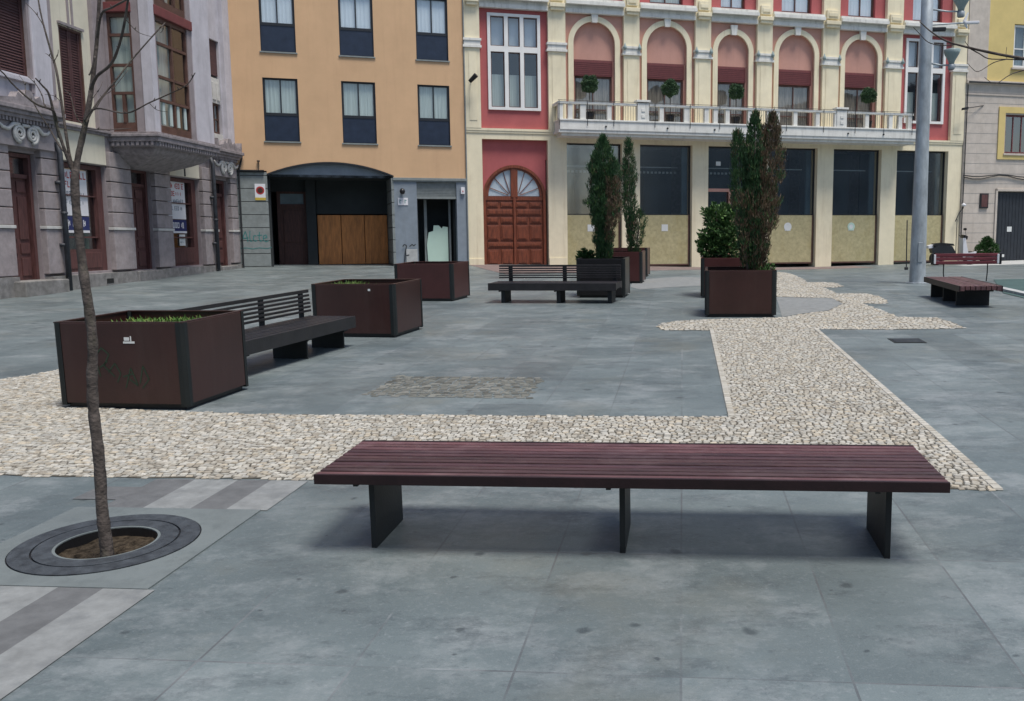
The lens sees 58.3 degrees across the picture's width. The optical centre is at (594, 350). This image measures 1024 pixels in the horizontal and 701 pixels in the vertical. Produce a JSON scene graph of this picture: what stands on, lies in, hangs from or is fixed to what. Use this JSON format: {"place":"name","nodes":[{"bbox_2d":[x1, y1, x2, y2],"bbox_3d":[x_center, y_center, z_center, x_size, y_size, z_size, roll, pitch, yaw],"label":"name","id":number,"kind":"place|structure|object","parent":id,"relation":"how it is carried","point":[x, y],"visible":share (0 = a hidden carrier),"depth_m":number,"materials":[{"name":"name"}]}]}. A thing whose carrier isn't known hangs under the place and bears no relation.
{"place":"outdoors","nodes":[
{"label":"outdoors","id":0,"kind":"place"},
{"bbox_2d":[0,272,995,490],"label":"cobbled path","id":1,"kind":"structure","parent":0,"point":[48,386],"depth_m":7.37,"materials":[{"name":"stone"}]},
{"bbox_2d":[0,262,1023,700],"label":"ground","id":2,"kind":"structure","parent":0,"point":[306,592],"depth_m":4.53,"materials":[{"name":"grey stone"}]},
{"bbox_2d":[0,586,56,620],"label":"paving strip","id":3,"kind":"object","parent":2,"relation":"on","point":[13,599],"visible":1,"depth_m":4.09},
{"bbox_2d":[0,587,102,653],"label":"paving strip","id":4,"kind":"object","parent":2,"relation":"on","point":[20,625],"visible":1,"depth_m":3.90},
{"bbox_2d":[0,588,153,698],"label":"paving strip","id":5,"kind":"object","parent":2,"relation":"on","point":[29,657],"visible":1,"depth_m":3.70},
{"bbox_2d":[73,486,139,499],"bbox_3d":[-3.016,0.881,5.646,0.280,0.008,0.260,0,7,5],"label":"paving strip","id":6,"kind":"object","parent":2,"relation":"on","point":[114,493],"visible":0.67,"depth_m":5.64,"materials":[{"name":"grey stone"}]},
{"bbox_2d":[0,0,244,298],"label":"oriel building","id":7,"kind":"structure","parent":2,"relation":"on","point":[156,186],"depth_m":23.49,"materials":[{"name":"grey stone"}]},
{"bbox_2d":[0,0,26,76],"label":"shuttered window","id":8,"kind":"structure","parent":7,"relation":"in","point":[12,46],"depth_m":20.14,"materials":[{"name":"brown wood"}]},
{"bbox_2d":[4,152,39,279],"bbox_3d":[-13.101,-2.984,20.426,0.500,2.820,0.990,0,7,3],"label":"door","id":9,"kind":"structure","parent":7,"relation":"in","point":[21,189],"depth_m":20.68,"materials":[{"name":"brown wood"}]},
{"bbox_2d":[10,162,107,271],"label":"shop window","id":10,"kind":"structure","parent":7,"relation":"in","point":[96,257],"depth_m":23.22,"materials":[{"name":"brown glass"}]},
{"bbox_2d":[58,25,85,122],"bbox_3d":[-12.786,-6.689,22.210,0.160,2.220,0.900,0,7,3],"label":"shuttered window","id":11,"kind":"structure","parent":7,"relation":"in","point":[70,45],"depth_m":22.25,"materials":[{"name":"brown wood"}]},
{"bbox_2d":[128,169,151,269],"bbox_3d":[-12.852,-3.610,25.204,0.500,2.740,1.120,0,7,3],"label":"door","id":12,"kind":"structure","parent":7,"relation":"in","point":[139,190],"depth_m":25.51,"materials":[{"name":"brown wood"}]},
{"bbox_2d":[131,177,198,265],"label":"shop window","id":13,"kind":"structure","parent":7,"relation":"in","point":[189,255],"depth_m":27.90,"materials":[{"name":"brown glass"}]},
{"bbox_2d":[209,39,222,139],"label":"narrow window","id":14,"kind":"structure","parent":7,"relation":"in","point":[212,45],"depth_m":29.61,"materials":[{"name":"glass"}]},
{"bbox_2d":[212,103,219,133],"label":"lower window","id":15,"kind":"structure","parent":7,"relation":"in","point":[215,107],"depth_m":29.95,"materials":[{"name":"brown wood"}]},
{"bbox_2d":[216,181,227,265],"bbox_3d":[-12.603,-4.178,30.004,0.500,2.780,1.000,0,7,3],"label":"door","id":16,"kind":"structure","parent":7,"relation":"in","point":[219,184],"depth_m":30.34,"materials":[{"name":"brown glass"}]},
{"bbox_2d":[0,507,260,589],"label":"tree grate","id":17,"kind":"object","parent":2,"relation":"on","point":[152,547],"visible":0.91,"depth_m":4.74,"materials":[{"name":"metal"}]},
{"bbox_2d":[0,0,194,556],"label":"bare tree","id":18,"kind":"object","parent":17,"relation":"on","point":[101,503],"visible":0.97,"depth_m":4.45,"materials":[{"name":"brown plant"}]},
{"bbox_2d":[53,310,248,408],"bbox_3d":[-4.150,0.064,8.636,1.268,0.790,1.048,0,8,8],"label":"planter","id":19,"kind":"object","parent":2,"relation":"on","point":[189,364],"visible":0.98,"depth_m":8.16,"materials":[{"name":"brown metal"}]},
{"bbox_2d":[111,315,203,321],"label":"weeds","id":20,"kind":"object","parent":19,"relation":"in","point":[174,319],"visible":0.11,"depth_m":8.85,"materials":[{"name":"green plant"}]},
{"bbox_2d":[108,479,194,507],"bbox_3d":[-2.746,0.878,5.633,0.260,0.017,0.595,0,7,5],"label":"paving strip","id":21,"kind":"object","parent":2,"relation":"on","point":[148,493],"visible":0.83,"depth_m":5.62,"materials":[{"name":"grey stone"}]},
{"bbox_2d":[143,479,236,507],"bbox_3d":[-2.472,0.878,5.606,0.290,0.017,0.595,0,7,5],"label":"paving strip","id":22,"kind":"object","parent":2,"relation":"on","point":[191,494],"visible":1,"depth_m":5.59,"materials":[{"name":"grey stone"}]},
{"bbox_2d":[192,480,270,508],"bbox_3d":[-2.218,0.878,5.582,0.220,0.016,0.595,0,7,5],"label":"paving strip","id":23,"kind":"object","parent":2,"relation":"on","point":[231,494],"visible":1,"depth_m":5.57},
{"bbox_2d":[177,289,355,358],"bbox_3d":[-3.804,-0.209,10.691,0.687,0.783,2.948,1,9,12],"label":"backrest bench","id":24,"kind":"object","parent":2,"relation":"on","point":[289,339],"visible":0.65,"depth_m":11.06,"materials":[{"name":"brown wood"}]},
{"bbox_2d":[227,480,306,509],"bbox_3d":[-1.984,0.878,5.559,0.250,0.016,0.595,0,7,5],"label":"paving strip","id":25,"kind":"object","parent":2,"relation":"on","point":[268,495],"visible":1,"depth_m":5.54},
{"bbox_2d":[186,0,468,267],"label":"orange building","id":26,"kind":"structure","parent":2,"relation":"on","point":[349,119],"depth_m":32.00,"materials":[{"name":"paint"}]},
{"bbox_2d":[259,0,296,53],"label":"window","id":27,"kind":"structure","parent":26,"relation":"in","point":[276,17],"depth_m":30.75,"materials":[{"name":"blue glass"}]},
{"bbox_2d":[262,77,300,142],"bbox_3d":[-10.679,-8.167,31.104,1.210,2.150,0.280,-3,7,-18],"label":"window","id":28,"kind":"structure","parent":26,"relation":"in","point":[280,95],"depth_m":31.09,"materials":[{"name":"blue glass"}]},
{"bbox_2d":[276,191,308,264],"bbox_3d":[-11.009,-4.313,33.261,1.000,2.920,0.120,-3,7,-18],"label":"side door","id":29,"kind":"structure","parent":26,"relation":"in","point":[291,206],"depth_m":33.20,"materials":[{"name":"brown wood"}]},
{"bbox_2d":[338,0,374,58],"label":"window","id":30,"kind":"structure","parent":26,"relation":"in","point":[355,17],"depth_m":31.54,"materials":[{"name":"blue glass"}]},
{"bbox_2d":[341,81,377,144],"bbox_3d":[-8.237,-8.278,31.892,1.230,2.150,0.280,-3,7,-18],"label":"window","id":31,"kind":"structure","parent":26,"relation":"in","point":[358,98],"depth_m":31.88,"materials":[{"name":"blue glass"}]},
{"bbox_2d":[398,198,407,204],"bbox_3d":[-6.843,-5.323,32.585,0.350,0.260,0.018,-3,7,-18],"label":"number plate","id":32,"kind":"object","parent":26,"relation":"attached to","point":[402,201],"visible":1,"depth_m":32.58,"materials":[{"name":"white paint"}]},
{"bbox_2d":[403,244,417,262],"bbox_3d":[-6.649,-3.431,32.861,0.534,0.816,0.055,-3,7,-18],"label":"meter box","id":33,"kind":"object","parent":26,"relation":"attached to","point":[411,255],"visible":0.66,"depth_m":32.85,"materials":[{"name":"plastic"}]},
{"bbox_2d":[415,0,449,62],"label":"window","id":34,"kind":"structure","parent":26,"relation":"in","point":[430,15],"depth_m":32.32,"materials":[{"name":"blue glass"}]},
{"bbox_2d":[417,84,451,146],"bbox_3d":[-5.763,-8.390,32.690,1.210,2.150,0.280,-3,7,-18],"label":"window","id":35,"kind":"structure","parent":26,"relation":"in","point":[433,100],"depth_m":32.68,"materials":[{"name":"blue glass"}]},
{"bbox_2d":[417,199,456,260],"bbox_3d":[-5.962,-4.216,33.953,1.430,2.900,1.120,-3,7,-18],"label":"doorway","id":36,"kind":"structure","parent":26,"relation":"in","point":[437,209],"depth_m":34.26,"materials":[{"name":"paint"}]},
{"bbox_2d":[311,279,422,336],"bbox_3d":[-3.326,-0.640,13.446,1.268,0.760,1.058,1,9,11],"label":"planter","id":37,"kind":"object","parent":2,"relation":"on","point":[384,307],"visible":0.87,"depth_m":12.95,"materials":[{"name":"brown metal"}]},
{"bbox_2d":[328,280,369,283],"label":"dry weeds","id":38,"kind":"object","parent":37,"relation":"in","point":[348,282],"visible":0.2,"depth_m":13.58,"materials":[{"name":"green plant"}]},
{"bbox_2d":[394,261,469,300],"bbox_3d":[-3.365,-1.450,18.973,1.268,0.760,1.008,1,9,12],"label":"planter","id":39,"kind":"object","parent":2,"relation":"on","point":[445,280],"visible":0.84,"depth_m":18.49,"materials":[{"name":"brown metal"}]},
{"bbox_2d":[427,225,448,260],"bbox_3d":[-5.789,-3.857,33.646,0.780,1.500,0.030,-3,7,-18],"label":"mint board","id":40,"kind":"object","parent":2,"relation":"on","point":[437,245],"visible":0.84,"depth_m":33.63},
{"bbox_2d":[361,375,543,398],"bbox_3d":[-1.347,0.352,9.069,1.752,0.039,1.168,1,7,8],"label":"paving inset","id":41,"kind":"object","parent":2,"relation":"on","point":[453,386],"visible":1,"depth_m":9.01,"materials":[{"name":"grey stone"}]},
{"bbox_2d":[488,264,621,302],"bbox_3d":[-0.772,-1.292,17.889,2.547,0.743,0.667,1,9,12],"label":"backrest bench","id":42,"kind":"object","parent":2,"relation":"on","point":[506,288],"visible":0.94,"depth_m":17.88,"materials":[{"name":"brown wood"}]},
{"bbox_2d":[576,257,629,297],"bbox_3d":[0.190,-1.538,19.063,1.008,0.800,0.858,0,8,9],"label":"planter","id":43,"kind":"object","parent":2,"relation":"on","point":[624,290],"visible":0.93,"depth_m":18.65,"materials":[{"name":"black metal"}]},
{"bbox_2d":[575,247,595,258],"bbox_3d":[-0.177,-2.009,19.369,0.504,0.389,0.371,0,7,0],"label":"shrub","id":44,"kind":"object","parent":43,"relation":"in","point":[584,253],"visible":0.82,"depth_m":19.30,"materials":[{"name":"green plant"}]},
{"bbox_2d":[582,133,623,258],"bbox_3d":[0.178,-3.143,18.876,0.883,2.745,0.767,0,7,0],"label":"cypress","id":45,"kind":"object","parent":43,"relation":"in","point":[604,201],"visible":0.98,"depth_m":18.73,"materials":[{"name":"green plant"}]},
{"bbox_2d":[612,250,645,282],"bbox_3d":[0.674,-2.115,23.032,1.158,0.780,1.008,0,8,8],"label":"planter","id":46,"kind":"object","parent":2,"relation":"on","point":[637,267],"visible":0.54,"depth_m":22.50,"materials":[{"name":"brown metal"}]},
{"bbox_2d":[619,137,648,251],"bbox_3d":[0.978,-3.849,22.822,0.763,3.028,0.664,0,7,0],"label":"cypress","id":47,"kind":"object","parent":46,"relation":"in","point":[631,218],"visible":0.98,"depth_m":22.75,"materials":[{"name":"green plant"}]},
{"bbox_2d":[613,247,649,275],"bbox_3d":[0.989,-2.518,25.957,1.108,0.800,1.008,1,7,8],"label":"planter","id":48,"kind":"object","parent":2,"relation":"on","point":[647,250],"visible":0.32,"depth_m":25.45,"materials":[{"name":"brown metal"}]},
{"bbox_2d":[314,440,950,558],"bbox_3d":[0.163,0.778,4.708,3.030,0.447,0.699,0,8,6],"label":"bench","id":49,"kind":"object","parent":2,"relation":"on","point":[385,470],"visible":0.97,"depth_m":4.56,"materials":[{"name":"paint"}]},
{"bbox_2d":[463,0,969,266],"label":"arcade building","id":50,"kind":"structure","parent":2,"relation":"on","point":[809,70],"depth_m":35.68,"materials":[{"name":"beige paint"}]},
{"bbox_2d":[468,73,477,82],"bbox_3d":[-4.375,-9.714,32.554,0.286,0.340,0.510,-6,9,-40],"label":"spotlight","id":51,"kind":"object","parent":50,"relation":"attached to","point":[474,76],"visible":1,"depth_m":32.43,"materials":[{"name":"black metal"}]},
{"bbox_2d":[487,12,540,110],"bbox_3d":[-2.963,-10.530,33.408,1.950,3.410,0.300,-2,7,-16],"label":"window","id":52,"kind":"structure","parent":50,"relation":"in","point":[519,92],"depth_m":33.41,"materials":[{"name":"white paint"}]},
{"bbox_2d":[483,165,546,264],"bbox_3d":[-2.996,-5.006,34.128,2.380,3.790,0.180,-2,7,-16],"label":"door","id":53,"kind":"structure","parent":50,"relation":"in","point":[514,226],"depth_m":34.11,"materials":[{"name":"red wood"}]},
{"bbox_2d":[580,75,598,118],"bbox_3d":[-0.180,-9.324,33.623,0.683,1.692,0.734,-2,7,-16],"label":"topiary","id":54,"kind":"object","parent":50,"relation":"on","point":[588,83],"visible":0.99,"depth_m":33.43,"materials":[{"name":"green plant"}]},
{"bbox_2d":[574,76,611,119],"bbox_3d":[-0.076,-9.365,34.497,1.470,1.920,0.087,-2,7,-16],"label":"balcony window","id":55,"kind":"structure","parent":50,"relation":"in","point":[604,92],"depth_m":34.53,"materials":[{"name":"grey glass"}]},
{"bbox_2d":[647,79,682,121],"bbox_3d":[2.698,-9.476,35.273,1.480,1.920,0.087,-2,7,-16],"label":"balcony window","id":56,"kind":"structure","parent":50,"relation":"in","point":[654,93],"depth_m":35.23,"materials":[{"name":"grey glass"}]},
{"bbox_2d":[650,0,681,4],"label":"upper window","id":57,"kind":"structure","parent":50,"relation":"in","point":[678,2],"depth_m":34.83,"materials":[{"name":"white glass"}]},
{"bbox_2d":[660,78,679,121],"bbox_3d":[2.857,-9.433,34.467,0.735,1.667,0.710,2,7,19],"label":"topiary","id":58,"kind":"object","parent":50,"relation":"on","point":[669,88],"visible":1,"depth_m":34.30,"materials":[{"name":"green plant"}]},
{"bbox_2d":[717,82,743,123],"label":"balcony window","id":59,"kind":"structure","parent":50,"relation":"in","point":[723,87],"depth_m":35.96,"materials":[{"name":"grey glass"}]},
{"bbox_2d":[721,0,743,8],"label":"upper window","id":60,"kind":"structure","parent":50,"relation":"in","point":[738,4],"depth_m":35.56,"materials":[{"name":"white glass"}]},
{"bbox_2d":[728,83,744,123],"bbox_3d":[5.462,-9.501,35.208,0.642,1.592,0.653,-2,7,-16],"label":"topiary","id":61,"kind":"object","parent":50,"relation":"on","point":[736,92],"visible":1,"depth_m":35.05,"materials":[{"name":"green plant"}]},
{"bbox_2d":[778,85,808,125],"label":"balcony window","id":62,"kind":"structure","parent":50,"relation":"in","point":[789,96],"depth_m":36.74,"materials":[{"name":"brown glass"}]},
{"bbox_2d":[782,0,809,12],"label":"upper window","id":63,"kind":"structure","parent":50,"relation":"in","point":[797,6],"depth_m":36.29,"materials":[{"name":"white glass"}]},
{"bbox_2d":[844,88,871,127],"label":"balcony window","id":64,"kind":"structure","parent":50,"relation":"in","point":[852,98],"depth_m":37.50,"materials":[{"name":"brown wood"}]},
{"bbox_2d":[848,0,873,17],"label":"upper window","id":65,"kind":"structure","parent":50,"relation":"in","point":[857,8],"depth_m":37.06,"materials":[{"name":"white glass"}]},
{"bbox_2d":[860,87,876,127],"bbox_3d":[11.022,-9.776,36.763,0.710,1.696,0.726,-2,7,-16],"label":"topiary","id":66,"kind":"object","parent":50,"relation":"on","point":[866,93],"visible":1,"depth_m":36.56,"materials":[{"name":"green plant"}]},
{"bbox_2d":[903,38,946,123],"bbox_3d":[13.710,-11.197,38.061,1.900,3.410,0.300,-2,7,-16],"label":"window","id":67,"kind":"structure","parent":50,"relation":"in","point":[910,47],"depth_m":38.03,"materials":[{"name":"white paint"}]},
{"bbox_2d":[913,0,940,21],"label":"upper window","id":68,"kind":"structure","parent":50,"relation":"in","point":[916,3],"depth_m":37.83,"materials":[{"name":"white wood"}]},
{"bbox_2d":[701,256,742,297],"bbox_3d":[2.814,-1.528,18.717,1.258,0.800,1.108,0,8,7],"label":"planter","id":69,"kind":"object","parent":2,"relation":"on","point":[715,262],"visible":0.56,"depth_m":18.18,"materials":[{"name":"brown metal"}]},
{"bbox_2d":[694,201,740,257],"bbox_3d":[2.614,-2.427,18.669,1.166,1.273,0.956,0,7,0],"label":"leafy bush","id":70,"kind":"object","parent":69,"relation":"on","point":[719,238],"visible":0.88,"depth_m":18.48,"materials":[{"name":"green plant"}]},
{"bbox_2d":[710,329,734,415],"bbox_3d":[1.410,0.117,10.349,0.060,0.156,5.764,0,7,6],"label":"path edging","id":71,"kind":"object","parent":2,"relation":"on","point":[728,404],"visible":1,"depth_m":9.20,"materials":[{"name":"stone"}]},
{"bbox_2d":[705,266,776,316],"bbox_3d":[2.424,-0.997,15.280,1.148,0.760,1.148,0,8,7],"label":"planter","id":72,"kind":"object","parent":2,"relation":"on","point":[735,291],"visible":0.93,"depth_m":14.72,"materials":[{"name":"brown metal"}]},
{"bbox_2d":[728,107,787,269],"bbox_3d":[2.685,-2.612,15.054,1.031,2.782,0.753,0,7,0],"label":"cypress","id":73,"kind":"object","parent":72,"relation":"on","point":[754,225],"visible":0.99,"depth_m":14.90,"materials":[{"name":"green plant"}]},
{"bbox_2d":[758,263,775,269],"bbox_3d":[2.792,-1.295,14.777,0.320,0.275,0.250,0,7,0],"label":"weed","id":74,"kind":"object","parent":72,"relation":"in","point":[766,267],"visible":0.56,"depth_m":14.76,"materials":[{"name":"green plant"}]},
{"bbox_2d":[904,220,907,269],"bbox_3d":[11.113,-3.754,32.468,0.120,1.760,0.120,0,6,5],"label":"slim post","id":75,"kind":"object","parent":2,"relation":"on","point":[906,268],"visible":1,"depth_m":32.45,"materials":[{"name":"black metal"}]},
{"bbox_2d":[887,338,926,342],"bbox_3d":[4.035,-0.119,11.782,0.400,0.031,0.420,0,8,6],"label":"manhole cover","id":76,"kind":"object","parent":2,"relation":"on","point":[906,340],"visible":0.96,"depth_m":11.76,"materials":[{"name":"metal"}]},
{"bbox_2d":[814,328,1002,489],"bbox_3d":[2.793,0.253,9.284,0.060,0.207,7.831,0,7,6],"label":"path edging","id":77,"kind":"object","parent":2,"relation":"on","point":[981,474],"visible":1,"depth_m":7.08,"materials":[{"name":"stone"}]},
{"bbox_2d":[905,0,979,283],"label":"lamp mast","id":78,"kind":"object","parent":2,"relation":"on","point":[917,272],"visible":0.94,"depth_m":20.62,"materials":[{"name":"metal"}]},
{"bbox_2d":[924,276,1002,305],"bbox_3d":[6.714,-1.072,16.750,0.724,0.412,2.400,0,8,6],"label":"bench","id":79,"kind":"object","parent":2,"relation":"on","point":[963,291],"visible":0.95,"depth_m":16.05,"materials":[{"name":"paint"}]},
{"bbox_2d":[931,253,1001,280],"bbox_3d":[8.766,-1.966,21.539,1.600,0.672,0.090,0,8,6],"label":"bench backrest","id":80,"kind":"object","parent":2,"relation":"on","point":[954,258],"visible":0.98,"depth_m":21.49,"materials":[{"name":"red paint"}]},
{"bbox_2d":[913,22,1023,83],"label":"bare tree","id":81,"kind":"object","parent":2,"relation":"on","point":[1014,57],"visible":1,"depth_m":6.78,"materials":[{"name":"brown plant"}]},
{"bbox_2d":[955,0,1023,260],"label":"beige building","id":82,"kind":"structure","parent":2,"relation":"on","point":[992,185],"depth_m":38.98,"materials":[{"name":"paint"}]},
{"bbox_2d":[961,105,983,109],"bbox_3d":[15.933,-10.207,38.308,1.384,0.297,0.178,-4,8,-29],"label":"street lamp","id":83,"kind":"object","parent":82,"relation":"attached to","point":[965,108],"visible":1,"depth_m":38.02,"materials":[{"name":"black metal"}]},
{"bbox_2d":[995,192,1023,260],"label":"garage door","id":84,"kind":"structure","parent":82,"relation":"in","point":[1010,205],"depth_m":39.87,"materials":[{"name":"grey metal"}]},
{"bbox_2d":[1004,115,1023,153],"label":"window","id":85,"kind":"structure","parent":82,"relation":"in","point":[1014,129],"depth_m":39.43,"materials":[{"name":"grey glass"}]},
{"bbox_2d":[1013,25,1023,67],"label":"upper window","id":86,"kind":"structure","parent":82,"relation":"in","point":[1019,29],"depth_m":39.01,"materials":[{"name":"white glass"}]},
{"bbox_2d":[1003,287,1023,295],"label":"kerb","id":87,"kind":"structure","parent":2,"relation":"on","point":[1014,291],"depth_m":18.23,"materials":[{"name":"concrete"}]},
{"bbox_2d":[631,277,700,288],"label":"pale paving","id":88,"kind":"structure","parent":0,"point":[668,282],"depth_m":22.51,"materials":[{"name":"grey concrete"}]},
{"bbox_2d":[472,265,869,271],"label":"reddish paving","id":89,"kind":"structure","parent":0,"point":[495,268],"depth_m":33.14,"materials":[{"name":"grey stone"}]},
{"bbox_2d":[776,297,842,316],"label":"pale paving","id":90,"kind":"structure","parent":0,"point":[789,306],"depth_m":16.55,"materials":[{"name":"grey concrete"}]},
{"bbox_2d":[929,260,1023,265],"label":"pavement","id":91,"kind":"structure","parent":0,"point":[1012,262],"depth_m":37.70,"materials":[{"name":"grey concrete"}]},
{"bbox_2d":[926,228,975,264],"bbox_3d":[14.618,-4.245,37.269,2.038,1.506,0.711,-1,8,-2],"label":"motor scooter","id":92,"kind":"object","parent":91,"relation":"on","point":[941,248],"visible":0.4,"depth_m":37.13,"materials":[{"name":"plastic"}]},
{"bbox_2d":[973,235,1000,260],"bbox_3d":[16.582,-4.297,38.572,1.186,1.174,0.903,-2,8,-10],"label":"potted bush","id":93,"kind":"object","parent":91,"relation":"on","point":[987,244],"visible":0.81,"depth_m":38.40,"materials":[{"name":"green plant"}]},
{"bbox_2d":[993,279,1023,297],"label":"play surface","id":94,"kind":"object","parent":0,"point":[1017,284],"visible":0.65,"depth_m":20.40,"materials":[{"name":"green rubber"}]}
]}

